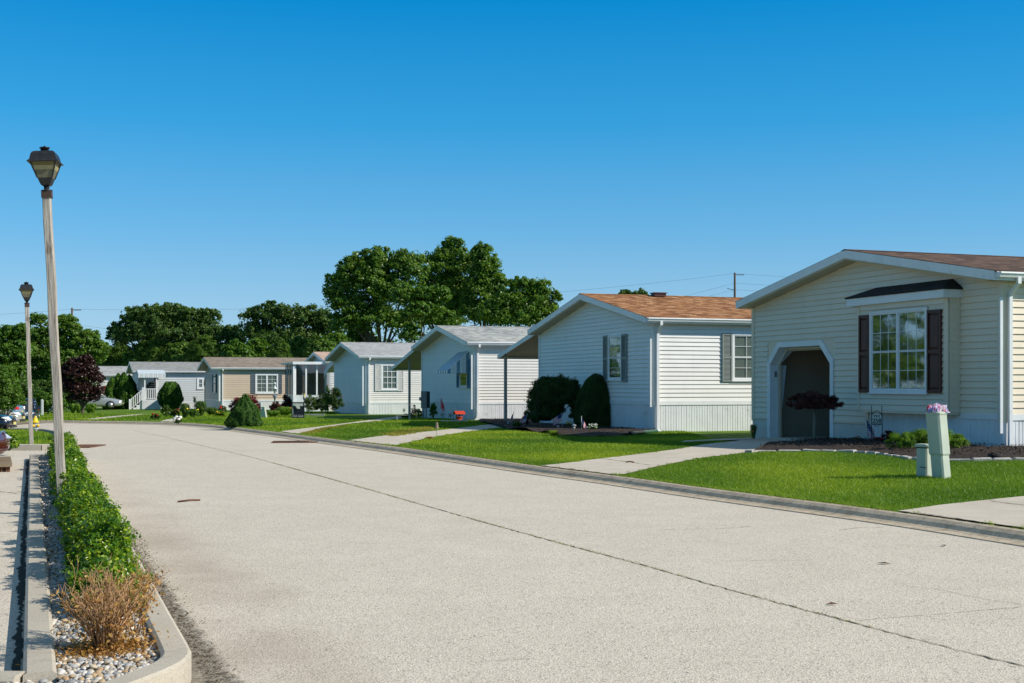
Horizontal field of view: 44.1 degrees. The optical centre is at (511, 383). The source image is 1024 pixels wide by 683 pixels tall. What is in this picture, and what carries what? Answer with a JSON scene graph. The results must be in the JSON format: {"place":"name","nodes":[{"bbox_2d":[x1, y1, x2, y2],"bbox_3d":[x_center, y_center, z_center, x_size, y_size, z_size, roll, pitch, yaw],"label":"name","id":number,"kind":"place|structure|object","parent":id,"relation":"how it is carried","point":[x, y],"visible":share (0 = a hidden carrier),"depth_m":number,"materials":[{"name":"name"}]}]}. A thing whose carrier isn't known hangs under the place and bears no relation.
{"place":"outdoors","nodes":[
{"label":"outdoors","id":0,"kind":"place"},
{"bbox_2d":[0,458,28,670],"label":"parking lot","id":1,"kind":"structure","parent":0,"point":[13,480],"depth_m":10.81,"materials":[{"name":"grey concrete"}]},
{"bbox_2d":[0,430,11,453],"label":"car","id":2,"kind":"object","parent":1,"relation":"on","point":[4,442],"visible":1,"depth_m":21.99,"materials":[{"name":"paint"}]},
{"bbox_2d":[0,456,11,471],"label":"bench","id":3,"kind":"object","parent":1,"relation":"on","point":[5,463],"visible":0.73,"depth_m":20.85,"materials":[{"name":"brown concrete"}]},
{"bbox_2d":[11,460,28,670],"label":"gutter dirt","id":4,"kind":"structure","parent":0,"point":[17,636],"depth_m":9.11,"materials":[{"name":"black soil"}]},
{"bbox_2d":[274,407,291,415],"bbox_3d":[-11.138,1.371,62.080,1.190,0.510,1.229,0,0,0],"label":"day lily","id":5,"kind":"object","parent":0,"point":[286,410],"visible":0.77,"depth_m":61.85,"materials":[{"name":"green plant"}]},
{"bbox_2d":[280,394,291,406],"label":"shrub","id":6,"kind":"object","parent":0,"point":[287,402],"visible":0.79,"depth_m":71.64,"materials":[{"name":"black plant"}]},
{"bbox_2d":[282,416,400,432],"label":"driveway","id":7,"kind":"structure","parent":0,"point":[308,429],"depth_m":43.27,"materials":[{"name":"concrete"}]},
{"bbox_2d":[352,424,503,444],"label":"driveway","id":8,"kind":"structure","parent":0,"point":[395,440],"depth_m":33.46,"materials":[{"name":"concrete"}]},
{"bbox_2d":[0,423,1023,682],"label":"road","id":9,"kind":"structure","parent":0,"point":[286,573],"depth_m":9.79,"materials":[{"name":"grey concrete"}]},
{"bbox_2d":[5,432,19,450],"bbox_3d":[-10.727,1.173,26.498,0.778,0.452,0.483,0,0,0],"label":"boxwood shrub","id":10,"kind":"object","parent":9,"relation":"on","point":[14,439],"visible":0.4,"depth_m":26.46,"materials":[{"name":"green plant"}]},
{"bbox_2d":[0,410,25,421],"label":"car","id":11,"kind":"object","parent":9,"relation":"on","point":[21,416],"visible":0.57,"depth_m":53.55,"materials":[{"name":"paint"}]},
{"bbox_2d":[127,528,239,682],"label":"gutter debris","id":12,"kind":"object","parent":9,"relation":"on","point":[216,680],"visible":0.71,"depth_m":7.92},
{"bbox_2d":[17,420,1023,546],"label":"kerb","id":13,"kind":"structure","parent":9,"relation":"on","point":[993,533],"depth_m":16.65,"materials":[{"name":"concrete"}]},
{"bbox_2d":[273,462,872,628],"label":"joint weeds","id":14,"kind":"object","parent":9,"relation":"on","point":[581,548],"visible":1,"depth_m":11.47,"materials":[{"name":"green plant"}]},
{"bbox_2d":[133,430,1023,665],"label":"road joint","id":15,"kind":"object","parent":9,"relation":"on","point":[689,578],"visible":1,"depth_m":9.33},
{"bbox_2d":[0,0,1023,346],"label":"sky","id":16,"kind":"structure","parent":0,"point":[225,156],"materials":[{"name":"blue"}]},
{"bbox_2d":[26,407,1023,529],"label":"lawn","id":17,"kind":"structure","parent":0,"point":[726,434],"depth_m":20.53,"materials":[{"name":"green plant"}]},
{"bbox_2d":[0,322,34,383],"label":"broadleaf tree","id":18,"kind":"object","parent":17,"relation":"on","point":[12,346],"visible":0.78,"depth_m":79.57,"materials":[{"name":"green plant"}]},
{"bbox_2d":[44,358,51,386],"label":"conifer","id":19,"kind":"object","parent":17,"relation":"on","point":[48,375],"visible":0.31,"depth_m":83.78,"materials":[{"name":"green plant"}]},
{"bbox_2d":[32,389,68,413],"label":"bush","id":20,"kind":"object","parent":17,"relation":"on","point":[40,395],"visible":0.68,"depth_m":71.79,"materials":[{"name":"green plant"}]},
{"bbox_2d":[13,377,88,411],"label":"tree","id":21,"kind":"object","parent":17,"relation":"on","point":[44,384],"visible":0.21,"depth_m":83.28,"materials":[{"name":"green plant"}]},
{"bbox_2d":[17,312,111,385],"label":"broadleaf tree","id":22,"kind":"object","parent":17,"relation":"on","point":[91,343],"visible":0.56,"depth_m":87.42,"materials":[{"name":"green plant"}]},
{"bbox_2d":[61,354,106,413],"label":"purple maple tree","id":23,"kind":"object","parent":17,"relation":"on","point":[79,369],"visible":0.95,"depth_m":74.03,"materials":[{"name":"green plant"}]},
{"bbox_2d":[75,395,122,408],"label":"car","id":24,"kind":"object","parent":17,"relation":"on","point":[107,402],"visible":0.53,"depth_m":96.45,"materials":[{"name":"paint"}]},
{"bbox_2d":[102,377,117,409],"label":"arborvitae","id":25,"kind":"object","parent":17,"relation":"on","point":[109,390],"visible":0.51,"depth_m":98.95,"materials":[{"name":"green plant"}]},
{"bbox_2d":[95,366,132,386],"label":"white house","id":26,"kind":"structure","parent":17,"relation":"on","point":[109,372],"depth_m":117.24,"materials":[{"name":"white"}]},
{"bbox_2d":[115,371,134,409],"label":"arborvitae","id":27,"kind":"object","parent":17,"relation":"on","point":[125,391],"visible":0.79,"depth_m":98.94,"materials":[{"name":"green plant"}]},
{"bbox_2d":[128,374,137,406],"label":"arborvitae","id":28,"kind":"object","parent":17,"relation":"on","point":[134,386],"visible":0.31,"depth_m":100.44,"materials":[{"name":"green plant"}]},
{"bbox_2d":[127,335,173,362],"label":"tree","id":29,"kind":"object","parent":17,"relation":"on","point":[153,350],"visible":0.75,"depth_m":126.41,"materials":[{"name":"green plant"}]},
{"bbox_2d":[126,362,204,408],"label":"grey house","id":30,"kind":"structure","parent":17,"relation":"on","point":[150,379],"depth_m":101.09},
{"bbox_2d":[146,377,155,399],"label":"door","id":31,"kind":"structure","parent":30,"relation":"in","point":[150,382],"depth_m":100.29,"materials":[{"name":"white glass"}]},
{"bbox_2d":[157,381,183,409],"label":"globe shrub","id":32,"kind":"object","parent":17,"relation":"on","point":[170,394],"visible":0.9,"depth_m":91.97,"materials":[{"name":"green plant"}]},
{"bbox_2d":[19,411,340,421],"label":"grass","id":33,"kind":"structure","parent":17,"relation":"on","point":[82,417],"depth_m":61.15,"materials":[{"name":"green plant"}]},
{"bbox_2d":[162,341,198,361],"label":"tree","id":34,"kind":"object","parent":17,"relation":"on","point":[176,350],"visible":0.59,"depth_m":125.41,"materials":[{"name":"green plant"}]},
{"bbox_2d":[179,403,190,416],"bbox_3d":[-15.213,1.268,58.739,0.665,0.724,0.680,0,0,0],"label":"flower plant","id":35,"kind":"object","parent":17,"relation":"on","point":[183,407],"visible":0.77,"depth_m":58.59,"materials":[{"name":"green plant"}]},
{"bbox_2d":[181,334,221,361],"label":"tree","id":36,"kind":"object","parent":17,"relation":"on","point":[201,347],"visible":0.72,"depth_m":123.55,"materials":[{"name":"green plant"}]},
{"bbox_2d":[194,401,209,415],"bbox_3d":[-15.591,1.263,63.318,0.884,0.825,0.832,0,0,0],"label":"flower plant","id":37,"kind":"object","parent":17,"relation":"on","point":[201,406],"visible":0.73,"depth_m":63.20,"materials":[{"name":"green plant"}]},
{"bbox_2d":[204,324,246,348],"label":"oak tree","id":38,"kind":"object","parent":17,"relation":"on","point":[222,333],"visible":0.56,"depth_m":125.42,"materials":[{"name":"green plant"}]},
{"bbox_2d":[216,338,254,356],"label":"tree","id":39,"kind":"object","parent":17,"relation":"on","point":[234,347],"visible":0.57,"depth_m":105.57,"materials":[{"name":"green plant"}]},
{"bbox_2d":[223,394,263,427],"bbox_3d":[-9.026,0.895,42.455,1.346,1.157,1.199,0,0,0],"label":"dwarf spruce","id":40,"kind":"object","parent":17,"relation":"on","point":[245,412],"visible":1,"depth_m":42.12,"materials":[{"name":"green plant"}]},
{"bbox_2d":[228,394,260,411],"bbox_3d":[-13.032,1.056,62.036,1.481,1.163,1.367,0,0,-39],"label":"red japanese maple","id":41,"kind":"object","parent":17,"relation":"on","point":[253,397],"visible":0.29,"depth_m":61.92,"materials":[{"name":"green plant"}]},
{"bbox_2d":[197,357,306,409],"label":"tan house","id":42,"kind":"structure","parent":17,"relation":"on","point":[227,380],"depth_m":91.13,"materials":[{"name":"plastic"}]},
{"bbox_2d":[255,374,277,393],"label":"window","id":43,"kind":"structure","parent":42,"relation":"in","point":[264,383],"depth_m":91.07,"materials":[{"name":"white paint"}]},
{"bbox_2d":[243,338,270,356],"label":"tree","id":44,"kind":"object","parent":17,"relation":"on","point":[260,348],"visible":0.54,"depth_m":109.52,"materials":[{"name":"green plant"}]},
{"bbox_2d":[266,336,293,357],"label":"tree","id":45,"kind":"object","parent":17,"relation":"on","point":[279,348],"visible":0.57,"depth_m":107.71,"materials":[{"name":"green plant"}]},
{"bbox_2d":[237,300,342,345],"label":"oak tree","id":46,"kind":"object","parent":17,"relation":"on","point":[273,317],"visible":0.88,"depth_m":123.11,"materials":[{"name":"green plant"}]},
{"bbox_2d":[292,402,304,417],"bbox_3d":[-9.622,1.233,56.822,0.574,0.827,0.085,0,0,0],"label":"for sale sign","id":47,"kind":"object","parent":17,"relation":"on","point":[298,409],"visible":0.98,"depth_m":56.83,"materials":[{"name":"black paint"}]},
{"bbox_2d":[288,336,310,357],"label":"tree","id":48,"kind":"object","parent":17,"relation":"on","point":[297,344],"visible":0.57,"depth_m":113.49,"materials":[{"name":"green plant"}]},
{"bbox_2d":[281,352,333,410],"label":"white house","id":49,"kind":"structure","parent":17,"relation":"on","point":[306,377],"depth_m":81.78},
{"bbox_2d":[303,394,318,412],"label":"shrub","id":50,"kind":"object","parent":17,"relation":"on","point":[313,403],"visible":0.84,"depth_m":68.00,"materials":[{"name":"green plant"}]},
{"bbox_2d":[302,333,336,357],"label":"tree","id":51,"kind":"object","parent":17,"relation":"on","point":[317,343],"visible":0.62,"depth_m":105.58,"materials":[{"name":"green plant"}]},
{"bbox_2d":[314,392,328,413],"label":"shrub","id":52,"kind":"object","parent":17,"relation":"on","point":[321,404],"visible":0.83,"depth_m":66.90,"materials":[{"name":"green plant"}]},
{"bbox_2d":[324,385,344,414],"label":"rose bush","id":53,"kind":"object","parent":17,"relation":"on","point":[333,400],"visible":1,"depth_m":65.92,"materials":[{"name":"green plant"}]},
{"bbox_2d":[163,417,513,430],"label":"grass","id":54,"kind":"structure","parent":17,"relation":"on","point":[283,424],"depth_m":45.97,"materials":[{"name":"green plant"}]},
{"bbox_2d":[326,331,354,346],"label":"tree","id":55,"kind":"object","parent":17,"relation":"on","point":[337,337],"visible":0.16,"depth_m":109.63,"materials":[{"name":"green plant"}]},
{"bbox_2d":[346,329,377,341],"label":"tree","id":56,"kind":"object","parent":17,"relation":"on","point":[356,338],"visible":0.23,"depth_m":113.48,"materials":[{"name":"green plant"}]},
{"bbox_2d":[300,424,434,435],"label":"yellow grass","id":57,"kind":"structure","parent":17,"relation":"on","point":[404,431],"depth_m":36.20,"materials":[{"name":"plant"}]},
{"bbox_2d":[324,342,421,413],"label":"white house","id":58,"kind":"structure","parent":17,"relation":"on","point":[367,380],"depth_m":68.86,"materials":[{"name":"grey"}]},
{"bbox_2d":[381,364,397,390],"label":"window","id":59,"kind":"structure","parent":58,"relation":"in","point":[389,379],"depth_m":68.41,"materials":[{"name":"white paint"}]},
{"bbox_2d":[321,245,430,342],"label":"oak tree","id":60,"kind":"object","parent":17,"relation":"on","point":[374,277],"visible":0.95,"depth_m":111.23,"materials":[{"name":"green plant"}]},
{"bbox_2d":[388,282,457,342],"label":"broadleaf tree","id":61,"kind":"object","parent":17,"relation":"on","point":[424,304],"visible":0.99,"depth_m":99.52,"materials":[{"name":"green plant"}]},
{"bbox_2d":[419,391,429,417],"bbox_3d":[-3.928,1.036,56.538,0.473,1.416,0.240,0,0,30],"label":"meter pedestal","id":62,"kind":"object","parent":17,"relation":"on","point":[424,398],"visible":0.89,"depth_m":56.41,"materials":[{"name":"grey metal"}]},
{"bbox_2d":[411,235,475,330],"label":"oak tree","id":63,"kind":"object","parent":17,"relation":"on","point":[440,261],"visible":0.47,"depth_m":117.13,"materials":[{"name":"green plant"}]},
{"bbox_2d":[391,325,537,419],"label":"grey house","id":64,"kind":"structure","parent":17,"relation":"on","point":[460,368],"depth_m":52.79,"materials":[{"name":"plastic"}]},
{"bbox_2d":[459,373,466,387],"bbox_3d":[-2.040,-0.417,53.242,0.082,1.202,1.074,0,0,-20],"label":"window","id":65,"kind":"structure","parent":64,"relation":"in","point":[462,376],"depth_m":53.36,"materials":[{"name":"clear glass"}]},
{"bbox_2d":[458,240,509,325],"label":"oak tree","id":66,"kind":"object","parent":17,"relation":"on","point":[487,280],"visible":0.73,"depth_m":114.35,"materials":[{"name":"green plant"}]},
{"bbox_2d":[474,276,563,326],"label":"broadleaf tree","id":67,"kind":"object","parent":17,"relation":"on","point":[523,300],"visible":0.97,"depth_m":107.29,"materials":[{"name":"green plant"}]},
{"bbox_2d":[307,429,797,463],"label":"grass","id":68,"kind":"structure","parent":17,"relation":"on","point":[523,439],"depth_m":28.99,"materials":[{"name":"green plant"}]},
{"bbox_2d":[224,425,891,510],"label":"edge grass","id":69,"kind":"structure","parent":17,"relation":"on","point":[735,490],"depth_m":17.81,"materials":[{"name":"green plant"}]},
{"bbox_2d":[480,418,653,435],"bbox_3d":[0.941,1.423,48.008,4.199,0.312,30.482,0,0,-6],"label":"mulch bed","id":70,"kind":"object","parent":17,"relation":"on","point":[566,430],"visible":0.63,"depth_m":36.40,"materials":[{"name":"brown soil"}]},
{"bbox_2d":[524,373,580,422],"bbox_3d":[1.358,0.551,40.828,1.941,1.841,1.044,0,0,-12],"label":"yew","id":71,"kind":"object","parent":70,"relation":"on","point":[549,398],"visible":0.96,"depth_m":40.56,"materials":[{"name":"green plant"}]},
{"bbox_2d":[573,373,610,426],"bbox_3d":[2.646,0.544,39.908,1.448,1.790,1.482,0,0,0],"label":"yew","id":72,"kind":"object","parent":70,"relation":"on","point":[592,404],"visible":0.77,"depth_m":39.41,"materials":[{"name":"green plant"}]},
{"bbox_2d":[497,292,752,430],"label":"white house","id":73,"kind":"structure","parent":17,"relation":"on","point":[660,361],"depth_m":37.60,"materials":[{"name":"plastic"}]},
{"bbox_2d":[607,335,620,380],"bbox_3d":[3.180,-0.798,39.045,0.082,1.410,1.035,0,0,-20],"label":"window","id":74,"kind":"structure","parent":73,"relation":"in","point":[614,341],"depth_m":39.15,"materials":[{"name":"clear glass"}]},
{"bbox_2d":[732,333,750,380],"bbox_3d":[6.982,-0.783,37.602,1.020,1.422,0.082,0,0,-20],"label":"window","id":75,"kind":"structure","parent":73,"relation":"in","point":[741,343],"depth_m":37.57,"materials":[{"name":"white paint"}]},
{"bbox_2d":[628,429,657,434],"bbox_3d":[3.592,1.320,34.469,0.128,0.128,1.911,0,0,28],"label":"drain pipe","id":76,"kind":"object","parent":17,"relation":"on","point":[642,432],"visible":0.89,"depth_m":34.27,"materials":[{"name":"green plastic"}]},
{"bbox_2d":[735,249,1023,445],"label":"beige house","id":77,"kind":"structure","parent":17,"relation":"on","point":[904,340],"depth_m":26.65,"materials":[{"name":"plastic"}]},
{"bbox_2d":[868,307,929,394],"bbox_3d":[8.015,-0.668,26.260,0.082,1.764,1.933,0,0,-20],"label":"window","id":78,"kind":"structure","parent":77,"relation":"in","point":[897,337],"depth_m":26.23,"materials":[{"name":"clear glass"}]},
{"bbox_2d":[745,449,1023,461],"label":"stone edging","id":79,"kind":"object","parent":17,"relation":"on","point":[912,458],"visible":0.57,"depth_m":21.99,"materials":[{"name":"grey stone"}]},
{"bbox_2d":[755,437,1023,458],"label":"mulch bed","id":80,"kind":"object","parent":17,"relation":"on","point":[868,444],"visible":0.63,"depth_m":23.43,"materials":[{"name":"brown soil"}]},
{"bbox_2d":[784,390,844,439],"bbox_3d":[6.599,0.747,27.594,1.341,1.240,1.019,0,0,0],"label":"standard shrub","id":81,"kind":"object","parent":80,"relation":"on","point":[809,399],"visible":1,"depth_m":27.39,"materials":[{"name":"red plant"}]},
{"bbox_2d":[866,419,874,439],"bbox_3d":[7.586,1.133,26.596,0.297,0.890,0.168,0,0,0],"label":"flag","id":82,"kind":"object","parent":80,"relation":"on","point":[868,426],"visible":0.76,"depth_m":26.60,"materials":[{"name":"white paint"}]},
{"bbox_2d":[871,406,882,438],"bbox_3d":[7.620,0.808,26.407,0.246,0.691,0.037,0,0,0],"label":"house number sign","id":83,"kind":"object","parent":80,"relation":"on","point":[875,419],"visible":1,"depth_m":26.40,"materials":[{"name":"grey metal"}]},
{"bbox_2d":[884,427,970,448],"bbox_3d":[7.581,1.045,23.070,1.525,0.543,0.779,0,0,0],"label":"spreading shrub","id":84,"kind":"object","parent":80,"relation":"on","point":[910,438],"visible":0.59,"depth_m":22.96,"materials":[{"name":"green plant"}]},
{"bbox_2d":[915,443,931,476],"bbox_3d":[5.918,1.117,18.121,0.220,0.514,0.220,0,0,-38],"label":"utility pedestal","id":85,"kind":"object","parent":17,"relation":"on","point":[923,463],"visible":0.75,"depth_m":18.05,"materials":[{"name":"green metal"}]},
{"bbox_2d":[925,411,950,478],"bbox_3d":[6.004,0.882,17.814,0.284,0.986,0.270,0,0,-38],"label":"utility pedestal","id":86,"kind":"object","parent":17,"relation":"on","point":[938,438],"visible":0.97,"depth_m":17.73,"materials":[{"name":"green metal"}]},
{"bbox_2d":[925,403,949,412],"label":"flowers","id":87,"kind":"object","parent":86,"relation":"on","point":[935,407],"visible":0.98,"depth_m":17.76,"materials":[{"name":"pink plant"}]},
{"bbox_2d":[541,438,793,473],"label":"driveway","id":88,"kind":"structure","parent":0,"point":[621,466],"depth_m":22.94,"materials":[{"name":"concrete"}]},
{"bbox_2d":[682,438,752,441],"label":"path","id":89,"kind":"structure","parent":0,"point":[718,439],"depth_m":30.80,"materials":[{"name":"concrete"}]},
{"bbox_2d":[899,496,1023,527],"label":"driveway","id":90,"kind":"structure","parent":0,"point":[999,511],"depth_m":13.73,"materials":[{"name":"concrete"}]},
{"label":"lawn","id":91,"kind":"structure","parent":0,"visible":0},
{"bbox_2d":[0,428,53,443],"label":"grass","id":92,"kind":"structure","parent":91,"relation":"on","point":[39,437],"depth_m":33.86,"materials":[{"name":"green plant"}]},
{"bbox_3d":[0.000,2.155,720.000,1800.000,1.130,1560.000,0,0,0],"label":"ground","id":93,"kind":"structure","parent":0,"visible":0},
{"bbox_2d":[0,365,26,414],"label":"tree","id":94,"kind":"object","parent":93,"relation":"on","point":[11,395],"visible":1,"depth_m":51.81,"materials":[{"name":"green plant"}]},
{"bbox_2d":[19,282,33,443],"bbox_3d":[-11.082,-0.368,29.000,0.332,3.958,0.332,-2,0,-20],"label":"street lamp","id":95,"kind":"object","parent":93,"relation":"on","point":[26,289],"visible":0.98,"depth_m":28.95,"materials":[{"name":"grey wood"}]},
{"bbox_2d":[16,398,40,421],"bbox_3d":[-24.171,1.347,61.998,2.060,1.270,4.365,0,0,-18],"label":"suv","id":96,"kind":"object","parent":93,"relation":"on","point":[35,409],"visible":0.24,"depth_m":61.41,"materials":[{"name":"paint"}]},
{"bbox_2d":[6,456,159,682],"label":"pebble bed","id":97,"kind":"object","parent":93,"relation":"on","point":[81,669],"visible":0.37,"depth_m":7.00,"materials":[{"name":"grey gravel"}]},
{"bbox_2d":[27,146,65,499],"bbox_3d":[-5.071,-0.513,14.000,0.332,4.251,0.332,-3,0,-9],"label":"street lamp","id":98,"kind":"object","parent":97,"relation":"on","point":[45,163],"visible":0.97,"depth_m":13.96,"materials":[{"name":"beige metal"}]},
{"bbox_2d":[45,431,153,609],"bbox_3d":[-5.573,1.153,16.070,0.665,0.611,18.442,0,0,-21],"label":"boxwood hedge","id":99,"kind":"object","parent":97,"relation":"on","point":[94,529],"visible":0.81,"depth_m":9.08,"materials":[{"name":"green plant"}]},
{"bbox_2d":[15,630,191,667],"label":"leaf litter","id":100,"kind":"object","parent":97,"relation":"on","point":[83,652],"visible":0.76,"depth_m":6.54,"materials":[{"name":"brown plant"}]},
{"bbox_2d":[50,553,173,651],"bbox_3d":[-2.082,1.151,6.748,0.613,0.503,0.961,0,0,0],"label":"dead shrub","id":101,"kind":"object","parent":97,"relation":"on","point":[107,634],"visible":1,"depth_m":6.58,"materials":[{"name":"brown plant"}]},
{"bbox_2d":[0,428,190,682],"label":"kerb","id":102,"kind":"structure","parent":93,"relation":"on","point":[172,664],"depth_m":7.05,"materials":[{"name":"concrete"}]},
{"bbox_2d":[97,342,127,365],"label":"pine tree","id":103,"kind":"object","parent":93,"relation":"on","point":[116,354],"visible":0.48,"depth_m":131.50,"materials":[{"name":"green plant"}]},
{"bbox_2d":[119,344,138,365],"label":"tree","id":104,"kind":"object","parent":93,"relation":"on","point":[126,356],"visible":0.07,"depth_m":129.46,"materials":[{"name":"green plant"}]},
{"bbox_2d":[105,302,222,351],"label":"oak tree","id":105,"kind":"object","parent":93,"relation":"on","point":[176,322],"visible":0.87,"depth_m":127.05,"materials":[{"name":"green plant"}]},
{"bbox_2d":[618,287,648,294],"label":"broadleaf tree","id":106,"kind":"object","parent":93,"relation":"on","point":[640,291],"visible":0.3,"depth_m":149.49,"materials":[{"name":"green plant"}]},
{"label":"parking lot","id":107,"kind":"structure","parent":0,"visible":0},
{"bbox_2d":[0,414,17,428],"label":"car","id":108,"kind":"object","parent":107,"relation":"on","point":[7,421],"visible":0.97,"depth_m":45.09,"materials":[{"name":"paint"}]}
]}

